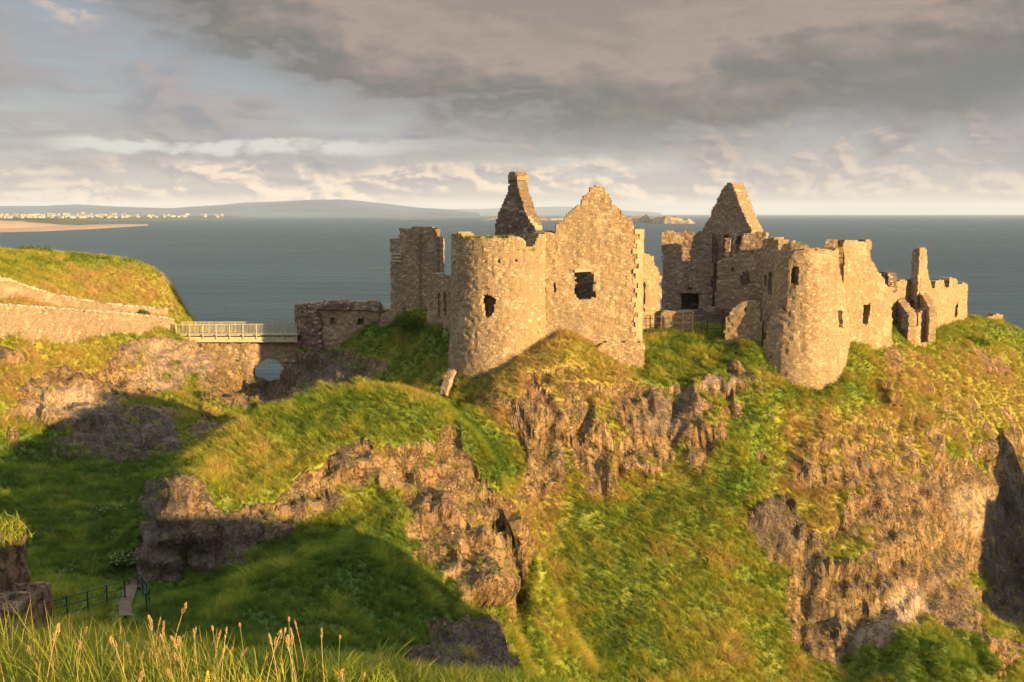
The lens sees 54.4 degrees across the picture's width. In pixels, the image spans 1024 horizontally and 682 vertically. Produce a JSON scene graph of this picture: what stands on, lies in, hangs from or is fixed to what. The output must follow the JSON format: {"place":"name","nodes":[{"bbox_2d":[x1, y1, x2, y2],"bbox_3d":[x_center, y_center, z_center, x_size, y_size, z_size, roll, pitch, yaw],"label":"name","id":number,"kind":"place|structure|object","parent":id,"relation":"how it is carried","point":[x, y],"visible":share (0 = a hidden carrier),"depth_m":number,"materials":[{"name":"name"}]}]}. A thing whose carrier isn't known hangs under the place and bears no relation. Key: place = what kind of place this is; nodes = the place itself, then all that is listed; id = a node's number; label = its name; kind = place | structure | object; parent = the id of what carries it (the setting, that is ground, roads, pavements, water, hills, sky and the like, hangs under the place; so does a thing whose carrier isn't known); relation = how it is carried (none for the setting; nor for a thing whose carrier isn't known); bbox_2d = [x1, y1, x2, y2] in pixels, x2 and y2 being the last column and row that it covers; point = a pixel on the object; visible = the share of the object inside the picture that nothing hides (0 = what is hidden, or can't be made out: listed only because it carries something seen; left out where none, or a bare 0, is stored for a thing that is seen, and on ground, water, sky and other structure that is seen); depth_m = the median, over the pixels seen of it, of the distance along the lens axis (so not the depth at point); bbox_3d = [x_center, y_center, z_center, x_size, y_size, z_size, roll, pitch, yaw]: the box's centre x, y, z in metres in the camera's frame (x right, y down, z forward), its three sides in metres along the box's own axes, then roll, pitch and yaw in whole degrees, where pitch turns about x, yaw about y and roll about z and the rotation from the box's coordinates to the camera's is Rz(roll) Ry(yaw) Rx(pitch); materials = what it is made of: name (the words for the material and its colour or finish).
{"place":"outdoors","nodes":[
{"label":"outdoors","id":0,"kind":"place"},
{"bbox_2d":[0,220,70,227],"bbox_3d":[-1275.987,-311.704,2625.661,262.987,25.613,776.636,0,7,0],"label":"sandhills","id":1,"kind":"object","parent":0,"point":[11,224],"visible":0.69,"depth_m":2395.80,"materials":[{"name":"beige sand"}]},
{"bbox_2d":[0,218,106,224],"bbox_3d":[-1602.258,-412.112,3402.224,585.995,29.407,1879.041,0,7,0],"label":"dunes","id":2,"kind":"structure","parent":0,"point":[61,221],"depth_m":3139.26,"materials":[{"name":"beige plant"}]},
{"bbox_2d":[0,224,147,231],"bbox_3d":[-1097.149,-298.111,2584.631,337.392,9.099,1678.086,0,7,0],"label":"beach","id":3,"kind":"structure","parent":0,"point":[50,228],"depth_m":2210.53,"materials":[{"name":"beige sand"}]},
{"bbox_2d":[2,216,255,219],"bbox_3d":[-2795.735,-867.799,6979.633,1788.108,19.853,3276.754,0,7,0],"label":"headland","id":4,"kind":"structure","parent":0,"point":[153,217],"depth_m":6309.65,"materials":[{"name":"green plant"}]},
{"bbox_2d":[0,199,479,215],"bbox_3d":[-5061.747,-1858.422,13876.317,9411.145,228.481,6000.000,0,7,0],"label":"hills","id":5,"kind":"structure","parent":0,"point":[336,207],"depth_m":11911.63,"materials":[{"name":"grey"}]},
{"bbox_2d":[0,254,1023,681],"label":"terrain","id":6,"kind":"structure","parent":0,"point":[194,542],"depth_m":76.54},
{"bbox_2d":[0,591,35,645],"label":"boulder","id":7,"kind":"object","parent":6,"relation":"on","point":[22,599],"visible":0.58,"depth_m":29.68,"materials":[{"name":"grey stone"}]},
{"bbox_2d":[0,509,36,591],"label":"rock outcrop","id":8,"kind":"object","parent":6,"relation":"on","point":[14,568],"visible":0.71,"depth_m":31.62,"materials":[{"name":"brown stone"}]},
{"bbox_2d":[18,245,32,249],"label":"bush","id":9,"kind":"object","parent":6,"relation":"on","point":[25,247],"visible":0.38,"depth_m":117.09,"materials":[{"name":"green plant"}]},
{"bbox_2d":[11,581,52,627],"bbox_3d":[-15.525,8.423,31.321,1.749,1.552,1.577,0,7,0],"label":"boulder","id":10,"kind":"object","parent":6,"relation":"on","point":[41,592],"visible":0.39,"depth_m":31.32,"materials":[{"name":"grey stone"}]},
{"bbox_2d":[26,645,37,675],"bbox_3d":[-2.539,1.825,5.308,0.026,0.518,0.119,5,13,4],"label":"seed stalk","id":11,"kind":"object","parent":6,"relation":"on","point":[27,647],"visible":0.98,"depth_m":5.23,"materials":[{"name":"plant"}]},
{"bbox_2d":[30,245,52,252],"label":"bush","id":12,"kind":"object","parent":6,"relation":"on","point":[49,250],"visible":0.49,"depth_m":116.35,"materials":[{"name":"green plant"}]},
{"bbox_2d":[46,623,59,681],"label":"seed stalk","id":13,"kind":"object","parent":6,"relation":"on","point":[54,635],"visible":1,"depth_m":4.87,"materials":[{"name":"plant"}]},
{"bbox_2d":[42,527,75,541],"bbox_3d":[-26.906,11.516,59.596,2.387,0.822,2.167,0,7,0],"label":"bush","id":14,"kind":"object","parent":6,"relation":"on","point":[60,531],"visible":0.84,"depth_m":59.29,"materials":[{"name":"green plant"}]},
{"bbox_2d":[0,277,168,315],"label":"terrace wall","id":15,"kind":"structure","parent":6,"relation":"on","point":[9,287],"depth_m":96.74,"materials":[{"name":"stone"}]},
{"bbox_2d":[0,303,175,344],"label":"retaining wall","id":16,"kind":"structure","parent":6,"relation":"on","point":[30,320],"depth_m":91.87,"materials":[{"name":"stone"}]},
{"bbox_2d":[52,580,125,618],"bbox_3d":[-19.125,11.999,45.092,0.387,2.146,4.874,3,8,20],"label":"path fence","id":17,"kind":"object","parent":6,"relation":"on","point":[87,599],"visible":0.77,"depth_m":44.87,"materials":[{"name":"green metal"}]},
{"bbox_2d":[83,501,131,515],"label":"flowering shrub","id":18,"kind":"object","parent":6,"relation":"on","point":[99,508],"visible":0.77,"depth_m":65.67,"materials":[{"name":"green plant"}]},
{"bbox_2d":[97,548,138,565],"bbox_3d":[-21.103,11.686,54.461,3.207,0.785,2.723,0,7,0],"label":"flowering shrub","id":19,"kind":"object","parent":6,"relation":"on","point":[116,558],"visible":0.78,"depth_m":53.98,"materials":[{"name":"green plant"}]},
{"bbox_2d":[109,636,126,681],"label":"seed stalk","id":20,"kind":"object","parent":6,"relation":"on","point":[117,652],"visible":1,"depth_m":5.01,"materials":[{"name":"plant"}]},
{"bbox_2d":[125,642,133,676],"bbox_3d":[-2.257,1.966,5.893,0.026,0.483,0.111,6,15,3],"label":"seed stalk","id":21,"kind":"object","parent":6,"relation":"on","point":[128,648],"visible":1,"depth_m":5.82,"materials":[{"name":"plant"}]},
{"bbox_2d":[118,578,141,615],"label":"footpath","id":22,"kind":"structure","parent":6,"relation":"on","point":[125,606],"depth_m":47.25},
{"bbox_2d":[136,571,149,612],"bbox_3d":[-17.825,12.300,48.251,0.287,2.792,7.189,-3,8,-24],"label":"path fence","id":23,"kind":"object","parent":6,"relation":"on","point":[147,587],"visible":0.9,"depth_m":47.45,"materials":[{"name":"green metal"}]},
{"bbox_2d":[136,309,151,314],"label":"bush","id":24,"kind":"object","parent":6,"relation":"on","point":[143,311],"visible":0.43,"depth_m":108.38,"materials":[{"name":"green plant"}]},
{"bbox_2d":[148,615,158,681],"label":"seed stalk","id":25,"kind":"object","parent":6,"relation":"on","point":[149,618],"visible":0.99,"depth_m":5.55,"materials":[{"name":"plant"}]},
{"bbox_2d":[170,602,186,668],"bbox_3d":[-2.260,2.062,6.735,0.030,0.586,0.135,7,8,44],"label":"seed stalk","id":26,"kind":"object","parent":6,"relation":"on","point":[179,623],"visible":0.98,"depth_m":6.73,"materials":[{"name":"plant"}]},
{"bbox_2d":[177,636,181,670],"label":"seed stalk","id":27,"kind":"object","parent":6,"relation":"on","point":[180,642],"visible":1,"depth_m":5.23,"materials":[{"name":"plant"}]},
{"bbox_2d":[170,636,188,679],"bbox_3d":[-1.776,1.841,5.393,0.115,0.502,0.026,-5,2,15],"label":"seed stalk","id":28,"kind":"object","parent":6,"relation":"on","point":[172,638],"visible":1,"depth_m":5.39,"materials":[{"name":"plant"}]},
{"bbox_2d":[174,652,187,681],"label":"seed stalk","id":29,"kind":"object","parent":6,"relation":"on","point":[178,660],"visible":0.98,"depth_m":5.36,"materials":[{"name":"plant"}]},
{"bbox_2d":[192,628,198,680],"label":"seed stalk","id":30,"kind":"object","parent":6,"relation":"on","point":[193,631],"visible":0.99,"depth_m":5.82,"materials":[{"name":"plant"}]},
{"bbox_2d":[204,671,209,681],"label":"yellow flower","id":31,"kind":"object","parent":6,"relation":"on","point":[207,675],"visible":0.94,"depth_m":5.58,"materials":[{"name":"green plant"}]},
{"bbox_2d":[0,589,426,681],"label":"meadow grass","id":32,"kind":"structure","parent":6,"relation":"on","point":[11,661],"depth_m":6.40,"materials":[{"name":"green plant"}]},
{"bbox_2d":[211,625,218,678],"bbox_3d":[-1.500,1.744,5.059,0.057,0.610,0.014,-1,0,-44],"label":"seed stalk","id":33,"kind":"object","parent":6,"relation":"on","point":[212,628],"visible":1,"depth_m":5.05,"materials":[{"name":"beige plant"}]},
{"bbox_2d":[211,630,220,681],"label":"seed stalk","id":34,"kind":"object","parent":6,"relation":"on","point":[219,634],"visible":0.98,"depth_m":5.79,"materials":[{"name":"plant"}]},
{"bbox_2d":[221,627,226,681],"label":"seed stalk","id":35,"kind":"object","parent":6,"relation":"on","point":[225,635],"visible":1,"depth_m":5.46,"materials":[{"name":"plant"}]},
{"bbox_2d":[238,623,246,681],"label":"seed stalk","id":36,"kind":"object","parent":6,"relation":"on","point":[239,624],"visible":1,"depth_m":5.37,"materials":[{"name":"beige plant"}]},
{"bbox_2d":[199,340,299,382],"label":"arched wall","id":37,"kind":"structure","parent":6,"relation":"on","point":[251,355],"depth_m":106.83,"materials":[{"name":"brown stone"}]},
{"bbox_2d":[175,322,298,341],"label":"footbridge","id":38,"kind":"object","parent":37,"relation":"on","point":[244,337],"visible":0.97,"depth_m":106.18,"materials":[{"name":"beige wood"}]},
{"bbox_2d":[268,632,277,680],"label":"seed stalk","id":39,"kind":"object","parent":6,"relation":"on","point":[270,638],"visible":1,"depth_m":5.34,"materials":[{"name":"plant"}]},
{"bbox_2d":[266,628,282,681],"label":"seed stalk","id":40,"kind":"object","parent":6,"relation":"on","point":[276,643],"visible":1,"depth_m":4.82,"materials":[{"name":"plant"}]},
{"bbox_2d":[277,627,285,681],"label":"seed stalk","id":41,"kind":"object","parent":6,"relation":"on","point":[281,651],"visible":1,"depth_m":5.05,"materials":[{"name":"beige plant"}]},
{"bbox_2d":[288,616,291,681],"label":"seed stalk","id":42,"kind":"object","parent":6,"relation":"on","point":[289,646],"visible":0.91,"depth_m":5.63,"materials":[{"name":"beige plant"}]},
{"bbox_2d":[285,636,295,681],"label":"seed stalk","id":43,"kind":"object","parent":6,"relation":"on","point":[287,644],"visible":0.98,"depth_m":5.15,"materials":[{"name":"plant"}]},
{"bbox_2d":[286,634,297,681],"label":"seed stalk","id":44,"kind":"object","parent":6,"relation":"on","point":[288,637],"visible":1,"depth_m":4.68,"materials":[{"name":"beige plant"}]},
{"bbox_2d":[290,632,293,681],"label":"seed stalk","id":45,"kind":"object","parent":6,"relation":"on","point":[292,661],"visible":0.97,"depth_m":5.88,"materials":[{"name":"plant"}]},
{"bbox_2d":[294,619,305,676],"bbox_3d":[-1.590,2.350,7.486,0.085,0.536,0.015,6,14,31],"label":"seed stalk","id":46,"kind":"object","parent":6,"relation":"on","point":[299,639],"visible":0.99,"depth_m":7.46,"materials":[{"name":"plant"}]},
{"bbox_2d":[320,627,324,681],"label":"seed stalk","id":47,"kind":"object","parent":6,"relation":"on","point":[321,643],"visible":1,"depth_m":5.80,"materials":[{"name":"plant"}]},
{"bbox_2d":[294,299,384,352],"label":"gatehouse","id":48,"kind":"object","parent":6,"relation":"on","point":[318,329],"visible":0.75,"depth_m":104.81,"materials":[{"name":"stone"}]},
{"bbox_2d":[338,635,340,681],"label":"seed stalk","id":49,"kind":"object","parent":6,"relation":"on","point":[338,658],"visible":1,"depth_m":5.36,"materials":[{"name":"beige plant"}]},
{"bbox_2d":[339,668,345,681],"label":"seed stalk","id":50,"kind":"object","parent":6,"relation":"on","point":[341,674],"visible":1,"depth_m":4.67,"materials":[{"name":"plant"}]},
{"bbox_2d":[378,308,405,326],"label":"rubble wall","id":51,"kind":"structure","parent":6,"relation":"on","point":[386,317],"depth_m":102.12,"materials":[{"name":"stone"}]},
{"bbox_2d":[388,310,424,327],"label":"bush","id":52,"kind":"object","parent":6,"relation":"on","point":[404,321],"visible":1,"depth_m":97.74,"materials":[{"name":"green plant"}]},
{"bbox_2d":[390,226,444,312],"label":"square tower","id":53,"kind":"structure","parent":6,"relation":"on","point":[417,257],"depth_m":100.86,"materials":[{"name":"stone"}]},
{"bbox_2d":[426,273,451,333],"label":"curtain wall","id":54,"kind":"structure","parent":6,"relation":"on","point":[439,302],"depth_m":94.37,"materials":[{"name":"brown stone"}]},
{"bbox_2d":[440,369,456,395],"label":"stone slab","id":55,"kind":"structure","parent":6,"relation":"on","point":[449,376],"depth_m":83.87,"materials":[{"name":"beige stone"}]},
{"bbox_2d":[448,230,555,379],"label":"round tower","id":56,"kind":"structure","parent":6,"relation":"on","point":[498,311],"depth_m":84.46,"materials":[{"name":"beige stone"}]},
{"bbox_2d":[0,245,1023,681],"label":"grass","id":57,"kind":"structure","parent":6,"relation":"on","point":[338,545],"depth_m":69.03,"materials":[{"name":"green plant"}]},
{"bbox_2d":[495,171,541,240],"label":"chimney gable","id":58,"kind":"structure","parent":6,"relation":"on","point":[517,215],"depth_m":93.61,"materials":[{"name":"brown stone"}]},
{"bbox_2d":[545,185,645,367],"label":"gable wall","id":59,"kind":"structure","parent":6,"relation":"on","point":[594,270],"depth_m":85.48,"materials":[{"name":"stone"}]},
{"bbox_2d":[643,253,661,329],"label":"courtyard wall","id":60,"kind":"structure","parent":6,"relation":"on","point":[652,291],"depth_m":93.53,"materials":[{"name":"beige stone"}]},
{"bbox_2d":[660,310,693,330],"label":"wall","id":61,"kind":"structure","parent":6,"relation":"on","point":[667,314],"depth_m":93.50,"materials":[{"name":"stone"}]},
{"bbox_2d":[643,314,722,333],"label":"iron railing","id":62,"kind":"object","parent":6,"relation":"on","point":[672,329],"visible":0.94,"depth_m":91.32,"materials":[{"name":"black metal"}]},
{"bbox_2d":[694,306,725,324],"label":"wall","id":63,"kind":"structure","parent":6,"relation":"on","point":[718,311],"depth_m":97.92,"materials":[{"name":"stone"}]},
{"bbox_2d":[661,183,768,323],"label":"manor ruin","id":64,"kind":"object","parent":6,"relation":"on","point":[715,261],"visible":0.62,"depth_m":102.50,"materials":[{"name":"brown stone"}]},
{"bbox_2d":[723,300,763,346],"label":"wall stub","id":65,"kind":"object","parent":6,"relation":"on","point":[743,319],"depth_m":88.98,"materials":[{"name":"grey stone"}]},
{"bbox_2d":[762,240,849,389],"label":"round tower","id":66,"kind":"structure","parent":6,"relation":"on","point":[806,341],"depth_m":86.02,"materials":[{"name":"beige stone"}]},
{"bbox_2d":[760,237,788,334],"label":"tower remnant","id":67,"kind":"object","parent":66,"relation":"attached to","point":[770,246],"visible":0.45,"depth_m":90.87,"materials":[{"name":"brown stone"}]},
{"bbox_2d":[824,239,892,348],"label":"curtain wall","id":68,"kind":"structure","parent":6,"relation":"on","point":[868,301],"depth_m":92.13,"materials":[{"name":"beige stone"}]},
{"bbox_2d":[879,271,897,292],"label":"wall stub","id":69,"kind":"object","parent":6,"relation":"on","point":[890,277],"depth_m":99.37,"materials":[{"name":"beige stone"}]},
{"bbox_2d":[885,278,931,324],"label":"curtain wall","id":70,"kind":"structure","parent":6,"relation":"on","point":[903,285],"depth_m":100.38,"materials":[{"name":"beige stone"}]},
{"bbox_2d":[910,247,928,308],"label":"chimney stack","id":71,"kind":"object","parent":70,"relation":"on","point":[919,278],"visible":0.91,"depth_m":100.55,"materials":[{"name":"beige stone"}]},
{"bbox_2d":[896,293,936,346],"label":"gatelodge ruin","id":72,"kind":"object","parent":6,"relation":"on","point":[917,325],"visible":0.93,"depth_m":98.44,"materials":[{"name":"beige stone"}]},
{"bbox_2d":[929,277,967,328],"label":"crenellated wall","id":73,"kind":"structure","parent":6,"relation":"on","point":[949,295],"depth_m":108.51,"materials":[{"name":"beige stone"}]},
{"bbox_2d":[965,335,989,346],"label":"bush","id":74,"kind":"object","parent":6,"relation":"on","point":[983,341],"visible":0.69,"depth_m":106.82,"materials":[{"name":"green plant"}]},
{"bbox_2d":[983,313,1002,319],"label":"wall stub","id":75,"kind":"object","parent":6,"relation":"on","point":[994,315],"depth_m":116.85,"materials":[{"name":"beige stone"}]},
{"bbox_2d":[0,215,1023,379],"bbox_3d":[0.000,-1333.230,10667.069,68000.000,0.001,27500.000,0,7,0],"label":"sea","id":76,"kind":"structure","parent":0,"point":[266,269],"depth_m":995.06,"materials":[{"name":"liquid"}]},
{"bbox_2d":[0,0,1023,214],"label":"sky","id":77,"kind":"structure","parent":0,"point":[816,107],"materials":[{"name":"grey"}]},
{"bbox_2d":[484,216,563,219],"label":"islet","id":78,"kind":"object","parent":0,"point":[496,217],"visible":0.44,"depth_m":5215.18,"materials":[{"name":"grey stone"}]},
{"bbox_2d":[431,207,660,214],"bbox_3d":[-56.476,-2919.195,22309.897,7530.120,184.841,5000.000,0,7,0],"label":"hills","id":79,"kind":"structure","parent":0,"point":[549,211],"depth_m":20732.03,"materials":[{"name":"grey"}]},
{"bbox_2d":[628,214,694,223],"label":"islet","id":80,"kind":"object","parent":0,"point":[645,218],"visible":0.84,"depth_m":3492.25,"materials":[{"name":"stone"}]}
]}

